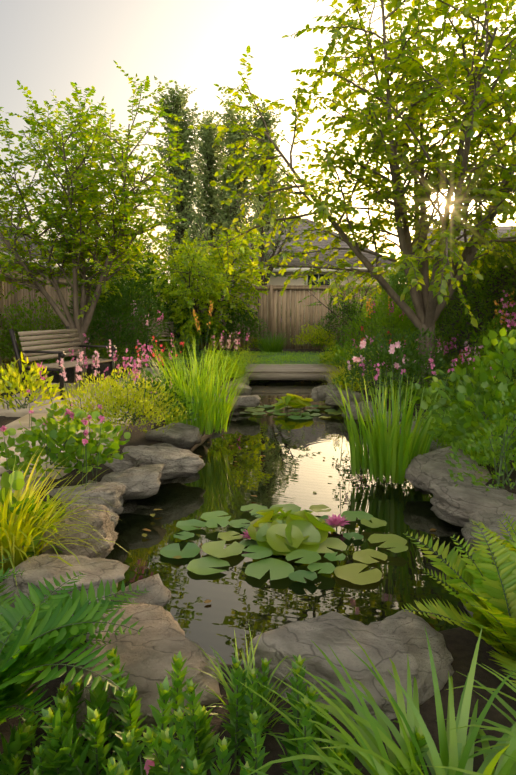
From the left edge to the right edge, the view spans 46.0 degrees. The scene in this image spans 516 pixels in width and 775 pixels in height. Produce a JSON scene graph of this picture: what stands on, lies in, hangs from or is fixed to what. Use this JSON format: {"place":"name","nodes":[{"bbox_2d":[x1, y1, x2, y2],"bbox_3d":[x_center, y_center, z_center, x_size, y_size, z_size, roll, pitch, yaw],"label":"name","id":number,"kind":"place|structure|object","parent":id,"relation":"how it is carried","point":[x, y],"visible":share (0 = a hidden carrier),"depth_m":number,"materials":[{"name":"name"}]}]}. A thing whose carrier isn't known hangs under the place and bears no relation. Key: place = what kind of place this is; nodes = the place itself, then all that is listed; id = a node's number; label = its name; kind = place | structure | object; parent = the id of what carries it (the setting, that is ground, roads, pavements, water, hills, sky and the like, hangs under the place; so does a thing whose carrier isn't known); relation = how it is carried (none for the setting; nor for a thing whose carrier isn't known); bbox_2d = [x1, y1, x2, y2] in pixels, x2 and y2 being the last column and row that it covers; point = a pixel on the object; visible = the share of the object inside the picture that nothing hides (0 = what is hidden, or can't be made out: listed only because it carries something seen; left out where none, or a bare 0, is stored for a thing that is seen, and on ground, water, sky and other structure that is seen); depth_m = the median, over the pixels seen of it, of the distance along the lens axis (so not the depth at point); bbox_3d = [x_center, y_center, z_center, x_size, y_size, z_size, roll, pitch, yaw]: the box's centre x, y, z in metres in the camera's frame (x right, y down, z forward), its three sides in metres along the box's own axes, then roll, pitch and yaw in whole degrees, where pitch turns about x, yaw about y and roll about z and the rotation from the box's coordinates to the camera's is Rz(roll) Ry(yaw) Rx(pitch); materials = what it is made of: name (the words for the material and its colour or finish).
{"place":"outdoors","nodes":[
{"label":"outdoors","id":0,"kind":"place"},
{"bbox_2d":[117,328,336,346],"bbox_3d":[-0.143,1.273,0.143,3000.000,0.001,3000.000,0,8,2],"label":"ground","id":1,"kind":"structure","parent":0,"point":[244,340],"depth_m":23.82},
{"bbox_2d":[0,263,80,278],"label":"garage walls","id":2,"kind":"structure","parent":1,"relation":"on","point":[42,271],"depth_m":14.26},
{"bbox_2d":[0,218,96,270],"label":"garage roof","id":3,"kind":"structure","parent":2,"relation":"on","point":[23,239],"depth_m":14.52,"materials":[{"name":"grey"}]},
{"bbox_2d":[3,252,88,273],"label":"garage trim","id":4,"kind":"structure","parent":3,"relation":"attached to","point":[56,265],"depth_m":13.10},
{"bbox_2d":[33,195,141,280],"bbox_3d":[-8.126,-6.295,29.889,6.022,7.229,6.830,0,8,2],"label":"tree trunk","id":5,"kind":"object","parent":1,"relation":"on","point":[42,226],"visible":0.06,"depth_m":29.47,"materials":[{"name":"plant"}]},
{"bbox_2d":[149,76,212,284],"bbox_3d":[-4.059,-9.391,31.910,3.473,12.840,3.375,0,8,2],"label":"poplar tree","id":6,"kind":"object","parent":1,"relation":"on","point":[174,105],"visible":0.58,"depth_m":31.32,"materials":[{"name":"green plant"}]},
{"bbox_2d":[189,109,230,279],"bbox_3d":[-2.936,-9.795,35.946,4.053,12.596,3.861,6,10,39],"label":"poplar tree","id":7,"kind":"object","parent":1,"relation":"on","point":[208,176],"visible":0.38,"depth_m":35.33,"materials":[{"name":"green plant"}]},
{"bbox_2d":[202,92,260,254],"bbox_3d":[-1.399,-9.793,34.156,3.631,13.070,3.791,0,8,2],"label":"poplar tree","id":8,"kind":"object","parent":1,"relation":"on","point":[230,212],"visible":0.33,"depth_m":33.68,"materials":[{"name":"green plant"}]},
{"bbox_2d":[170,175,324,337],"bbox_3d":[-0.693,-5.492,25.086,6.200,6.921,5.519,5,9,35],"label":"tree","id":9,"kind":"object","parent":1,"relation":"on","point":[262,230],"visible":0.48,"depth_m":24.66,"materials":[{"name":"green plant"}]},
{"bbox_2d":[241,98,296,234],"bbox_3d":[0.603,-9.782,34.882,3.570,12.834,3.932,0,8,2],"label":"poplar tree","id":10,"kind":"object","parent":1,"relation":"on","point":[259,122],"visible":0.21,"depth_m":34.00,"materials":[{"name":"green plant"}]},
{"bbox_2d":[26,219,515,428],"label":"dark shrubs","id":11,"kind":"object","parent":1,"relation":"on","point":[117,300],"visible":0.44,"depth_m":11.26,"materials":[{"name":"green plant"}]},
{"bbox_2d":[175,322,484,411],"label":"shrubs","id":12,"kind":"object","parent":1,"relation":"on","point":[267,344],"visible":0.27,"depth_m":16.86,"materials":[{"name":"green plant"}]},
{"bbox_2d":[115,350,362,367],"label":"lawn","id":13,"kind":"structure","parent":0,"point":[279,358],"depth_m":14.71,"materials":[{"name":"green plant"}]},
{"bbox_2d":[145,321,173,353],"bbox_3d":[-2.563,-1.278,15.862,0.700,0.941,0.861,-1,8,-6],"label":"garden chair","id":14,"kind":"object","parent":13,"relation":"on","point":[165,332],"visible":0.31,"depth_m":16.03,"materials":[{"name":"brown wood"}]},
{"bbox_2d":[115,218,274,352],"bbox_3d":[-1.634,-2.798,16.649,4.071,3.747,5.330,-4,8,-27],"label":"maple tree","id":15,"kind":"object","parent":13,"relation":"on","point":[209,289],"visible":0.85,"depth_m":15.81,"materials":[{"name":"green plant"}]},
{"bbox_2d":[0,346,515,774],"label":"garden ground","id":16,"kind":"structure","parent":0,"point":[460,642],"depth_m":2.04,"materials":[{"name":"soil"}]},
{"bbox_2d":[0,554,129,618],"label":"rock","id":17,"kind":"object","parent":16,"relation":"on","point":[35,569],"visible":0.31,"depth_m":2.62,"materials":[{"name":"grey stone"}]},
{"bbox_2d":[22,504,118,558],"bbox_3d":[-1.007,0.796,3.222,0.465,0.286,0.476,1,15,-4],"label":"rock","id":18,"kind":"object","parent":16,"relation":"on","point":[105,525],"visible":0.52,"depth_m":3.12,"materials":[{"name":"grey stone"}]},
{"bbox_2d":[0,555,147,726],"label":"ferns","id":19,"kind":"object","parent":16,"relation":"on","point":[57,610],"visible":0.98,"depth_m":1.71,"materials":[{"name":"green plant"}]},
{"bbox_2d":[46,482,127,514],"bbox_3d":[-1.188,0.765,4.020,0.604,0.200,0.642,-4,2,19],"label":"rock","id":20,"kind":"object","parent":16,"relation":"on","point":[111,493],"visible":0.56,"depth_m":3.92,"materials":[{"name":"grey stone"}]},
{"bbox_2d":[0,368,183,505],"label":"flagstone path","id":21,"kind":"structure","parent":16,"relation":"on","point":[23,413],"depth_m":6.66,"materials":[{"name":"beige stone"}]},
{"bbox_2d":[9,326,116,399],"bbox_3d":[-2.733,-0.381,8.671,0.861,0.941,1.300,3,8,18],"label":"bench","id":22,"kind":"object","parent":21,"relation":"on","point":[59,354],"visible":0.69,"depth_m":8.49,"materials":[{"name":"brown wood"}]},
{"bbox_2d":[0,60,197,381],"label":"tree","id":23,"kind":"object","parent":16,"relation":"on","point":[75,244],"visible":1,"depth_m":9.60,"materials":[{"name":"green plant"}]},
{"bbox_2d":[107,508,118,526],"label":"edge stone","id":24,"kind":"object","parent":16,"relation":"on","point":[114,518],"visible":0.02,"depth_m":3.75,"materials":[{"name":"grey stone"}]},
{"bbox_2d":[104,458,135,470],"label":"edge stone","id":25,"kind":"object","parent":16,"relation":"on","point":[117,464],"visible":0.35,"depth_m":4.91,"materials":[{"name":"grey stone"}]},
{"bbox_2d":[100,464,164,499],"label":"rock","id":26,"kind":"object","parent":16,"relation":"on","point":[142,482],"visible":0.75,"depth_m":4.35,"materials":[{"name":"grey stone"}]},
{"bbox_2d":[86,602,184,641],"bbox_3d":[-0.522,0.975,2.380,0.358,0.178,0.471,-6,7,-38],"label":"rock","id":27,"kind":"object","parent":16,"relation":"on","point":[159,617],"visible":0.27,"depth_m":2.35,"materials":[{"name":"grey stone"}]},
{"bbox_2d":[112,573,171,606],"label":"edge stone","id":28,"kind":"object","parent":16,"relation":"on","point":[158,593],"visible":0.25,"depth_m":2.73,"materials":[{"name":"grey stone"}]},
{"bbox_2d":[63,623,221,738],"bbox_3d":[-0.351,0.986,2.041,0.647,0.274,0.511,0,0,-16],"label":"rock","id":29,"kind":"object","parent":16,"relation":"on","point":[148,653],"visible":0.35,"depth_m":1.94,"materials":[{"name":"grey stone"}]},
{"bbox_2d":[150,443,176,447],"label":"edge stone","id":30,"kind":"object","parent":16,"relation":"on","point":[165,444],"visible":0.31,"depth_m":5.71,"materials":[{"name":"grey stone"}]},
{"bbox_2d":[122,445,204,479],"bbox_3d":[-0.796,0.626,5.127,0.713,0.187,0.620,6,5,-8],"label":"rock","id":31,"kind":"object","parent":16,"relation":"on","point":[178,462],"visible":0.9,"depth_m":4.97,"materials":[{"name":"grey stone"}]},
{"bbox_2d":[145,422,198,448],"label":"rock","id":32,"kind":"object","parent":16,"relation":"on","point":[181,435],"visible":0.9,"depth_m":5.93,"materials":[{"name":"grey stone"}]},
{"bbox_2d":[195,431,201,443],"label":"edge stone","id":33,"kind":"object","parent":16,"relation":"on","point":[199,440],"visible":0.15,"depth_m":6.21,"materials":[{"name":"grey stone"}]},
{"bbox_2d":[0,270,401,375],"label":"wooden fence","id":34,"kind":"object","parent":16,"relation":"on","point":[274,311],"visible":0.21,"depth_m":18.35,"materials":[{"name":"brown wood"}]},
{"bbox_2d":[0,344,410,589],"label":"lime grasses","id":35,"kind":"object","parent":16,"relation":"on","point":[14,537],"visible":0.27,"depth_m":2.96,"materials":[{"name":"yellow plant"}]},
{"bbox_2d":[0,646,428,774],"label":"leafy plants","id":36,"kind":"object","parent":16,"relation":"on","point":[52,760],"visible":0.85,"depth_m":1.54,"materials":[{"name":"green plant"}]},
{"bbox_2d":[10,647,429,774],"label":"euphorbia tips","id":37,"kind":"object","parent":36,"relation":"attached to","point":[148,735],"visible":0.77,"depth_m":1.48,"materials":[{"name":"plant"}]},
{"bbox_2d":[219,397,239,410],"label":"edge stone","id":38,"kind":"object","parent":16,"relation":"on","point":[235,407],"visible":0.21,"depth_m":8.22,"materials":[{"name":"grey stone"}]},
{"bbox_2d":[221,383,251,395],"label":"rock","id":39,"kind":"object","parent":16,"relation":"on","point":[246,392],"visible":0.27,"depth_m":9.28,"materials":[{"name":"grey stone"}]},
{"bbox_2d":[235,378,248,384],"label":"edge stone","id":40,"kind":"object","parent":16,"relation":"on","point":[247,380],"visible":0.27,"depth_m":10.75,"materials":[{"name":"grey stone"}]},
{"bbox_2d":[236,395,260,407],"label":"rock","id":41,"kind":"object","parent":16,"relation":"on","point":[249,401],"visible":0.9,"depth_m":8.25,"materials":[{"name":"grey stone"}]},
{"bbox_2d":[0,275,515,557],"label":"shrubs","id":42,"kind":"object","parent":16,"relation":"on","point":[483,381],"visible":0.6,"depth_m":4.33,"materials":[{"name":"green plant"}]},
{"bbox_2d":[0,322,515,435],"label":"shrubs","id":43,"kind":"object","parent":16,"relation":"on","point":[13,383],"visible":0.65,"depth_m":5.61,"materials":[{"name":"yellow plant"}]},
{"bbox_2d":[0,290,515,774],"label":"pink flowers","id":44,"kind":"object","parent":16,"relation":"on","point":[84,442],"visible":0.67,"depth_m":7.09,"materials":[{"name":"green plant"}]},
{"bbox_2d":[56,300,483,380],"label":"pink flowers","id":45,"kind":"object","parent":44,"relation":"attached to","point":[363,342],"visible":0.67,"depth_m":5.49,"materials":[{"name":"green plant"}]},
{"bbox_2d":[135,326,463,365],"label":"red flowers","id":46,"kind":"object","parent":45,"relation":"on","point":[181,343],"visible":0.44,"depth_m":8.57,"materials":[{"name":"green plant"}]},
{"bbox_2d":[0,284,515,774],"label":"plant stems","id":47,"kind":"object","parent":16,"relation":"on","point":[236,748],"visible":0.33,"depth_m":3.62,"materials":[{"name":"green plant"}]},
{"bbox_2d":[245,364,338,379],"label":"bridge deck","id":48,"kind":"structure","parent":16,"relation":"on","point":[287,372],"depth_m":11.89,"materials":[{"name":"brown wood"}]},
{"bbox_2d":[113,331,510,774],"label":"green grasses","id":49,"kind":"object","parent":16,"relation":"on","point":[209,419],"visible":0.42,"depth_m":6.29,"materials":[{"name":"green plant"}]},
{"bbox_2d":[311,384,341,401],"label":"rock","id":50,"kind":"object","parent":16,"relation":"on","point":[318,393],"visible":0.73,"depth_m":9.10,"materials":[{"name":"grey stone"}]},
{"bbox_2d":[324,375,335,382],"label":"edge stone","id":51,"kind":"object","parent":16,"relation":"on","point":[326,377],"visible":0.31,"depth_m":11.27,"materials":[{"name":"grey stone"}]},
{"bbox_2d":[249,611,421,720],"bbox_3d":[0.291,0.966,2.156,0.608,0.280,0.668,4,2,13],"label":"rock","id":52,"kind":"object","parent":16,"relation":"on","point":[333,629],"visible":0.6,"depth_m":1.95,"materials":[{"name":"grey stone"}]},
{"bbox_2d":[325,390,364,406],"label":"rock","id":53,"kind":"object","parent":16,"relation":"on","point":[329,398],"visible":0.56,"depth_m":8.44,"materials":[{"name":"grey stone"}]},
{"bbox_2d":[298,264,392,336],"bbox_3d":[2.487,-2.275,17.199,2.628,2.563,2.213,3,8,20],"label":"shrub","id":54,"kind":"object","parent":16,"relation":"on","point":[346,303],"visible":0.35,"depth_m":17.08,"materials":[{"name":"green plant"}]},
{"bbox_2d":[188,0,515,386],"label":"tree","id":55,"kind":"object","parent":16,"relation":"on","point":[477,93],"visible":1,"depth_m":7.62,"materials":[{"name":"green plant"}]},
{"bbox_2d":[341,401,372,419],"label":"rock","id":56,"kind":"object","parent":16,"relation":"on","point":[353,410],"visible":0.42,"depth_m":7.59,"materials":[{"name":"grey stone"}]},
{"bbox_2d":[359,409,377,420],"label":"edge stone","id":57,"kind":"object","parent":16,"relation":"on","point":[363,413],"visible":0.19,"depth_m":7.51,"materials":[{"name":"grey stone"}]},
{"bbox_2d":[236,625,515,774],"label":"ornamental grass","id":58,"kind":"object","parent":16,"relation":"on","point":[371,733],"depth_m":1.46,"materials":[{"name":"green plant"}]},
{"bbox_2d":[399,421,415,432],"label":"edge stone","id":59,"kind":"object","parent":16,"relation":"on","point":[413,425],"visible":0.06,"depth_m":6.56,"materials":[{"name":"grey stone"}]},
{"bbox_2d":[368,609,453,704],"bbox_3d":[0.545,0.992,2.178,0.429,0.218,0.381,-5,9,-35],"label":"rock","id":60,"kind":"object","parent":16,"relation":"on","point":[408,627],"visible":0.48,"depth_m":2.11,"materials":[{"name":"grey stone"}]},
{"bbox_2d":[429,437,446,451],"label":"edge stone","id":61,"kind":"object","parent":16,"relation":"on","point":[432,446],"visible":0.02,"depth_m":5.54,"materials":[{"name":"grey stone"}]},
{"bbox_2d":[404,446,481,492],"bbox_3d":[1.466,0.688,4.707,0.622,0.215,0.703,-6,19,-9],"label":"rock","id":62,"kind":"object","parent":16,"relation":"on","point":[423,471],"visible":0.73,"depth_m":4.66,"materials":[{"name":"grey stone"}]},
{"bbox_2d":[381,226,515,393],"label":"hedge","id":63,"kind":"object","parent":16,"relation":"on","point":[452,320],"visible":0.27,"depth_m":10.43,"materials":[{"name":"green plant"}]},
{"bbox_2d":[401,511,515,684],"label":"fern","id":64,"kind":"object","parent":16,"relation":"on","point":[488,589],"visible":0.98,"depth_m":2.20,"materials":[{"name":"green plant"}]},
{"bbox_2d":[463,590,473,616],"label":"edge stone","id":65,"kind":"object","parent":16,"relation":"on","point":[471,613],"depth_m":2.67,"materials":[{"name":"grey stone"}]},
{"bbox_2d":[429,480,515,526],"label":"rock","id":66,"kind":"object","parent":16,"relation":"on","point":[456,505],"visible":0.69,"depth_m":3.85,"materials":[{"name":"grey stone"}]},
{"bbox_2d":[474,466,491,484],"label":"edge stone","id":67,"kind":"object","parent":16,"relation":"on","point":[485,473],"visible":0.19,"depth_m":4.58,"materials":[{"name":"grey stone"}]},
{"bbox_2d":[461,519,515,563],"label":"rock","id":68,"kind":"object","parent":16,"relation":"on","point":[467,530],"visible":0.38,"depth_m":3.28,"materials":[{"name":"grey stone"}]},
{"bbox_2d":[468,512,515,522],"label":"edge stone","id":69,"kind":"object","parent":16,"relation":"on","point":[481,516],"visible":0.27,"depth_m":3.66,"materials":[{"name":"grey stone"}]},
{"bbox_2d":[0,0,515,303],"label":"sky","id":70,"kind":"structure","parent":0,"point":[46,46],"materials":[{"name":"white"}]},
{"bbox_2d":[105,380,474,664],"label":"pond water","id":71,"kind":"structure","parent":0,"point":[293,466],"depth_m":4.07,"materials":[{"name":"liquid"}]},
{"bbox_2d":[160,503,407,584],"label":"water lily pads","id":72,"kind":"object","parent":71,"relation":"on","point":[291,532],"visible":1,"depth_m":3.67,"materials":[{"name":"green plant"}]},
{"bbox_2d":[142,380,435,618],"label":"floating leaves","id":73,"kind":"object","parent":71,"relation":"on","point":[178,557],"visible":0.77,"depth_m":4.22,"materials":[{"name":"green plant"}]},
{"bbox_2d":[240,393,342,418],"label":"water lily pads","id":74,"kind":"object","parent":71,"relation":"on","point":[293,401],"visible":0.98,"depth_m":8.52,"materials":[{"name":"green plant"}]},
{"bbox_2d":[326,365,450,483],"bbox_3d":[1.224,0.295,4.999,1.148,0.887,1.466,-4,8,-27],"label":"iris clump","id":75,"kind":"object","parent":71,"relation":"in","point":[393,451],"visible":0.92,"depth_m":4.91,"materials":[{"name":"green plant"}]},
{"bbox_2d":[212,272,389,334],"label":"house walls","id":76,"kind":"structure","parent":0,"point":[277,280],"depth_m":27.54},
{"bbox_2d":[200,267,400,284],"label":"house trim","id":77,"kind":"structure","parent":76,"relation":"attached to","point":[295,269],"depth_m":27.04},
{"bbox_2d":[217,218,394,267],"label":"house roof","id":78,"kind":"structure","parent":76,"relation":"on","point":[323,243],"depth_m":28.17,"materials":[{"name":"grey"}]},
{"bbox_2d":[193,291,513,332],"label":"orange flowers","id":79,"kind":"object","parent":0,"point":[367,304],"visible":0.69,"depth_m":8.27,"materials":[{"name":"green plant"}]},
{"bbox_2d":[414,226,515,259],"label":"house roof","id":80,"kind":"structure","parent":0,"point":[503,229],"depth_m":20.04,"materials":[{"name":"grey"}]}
]}

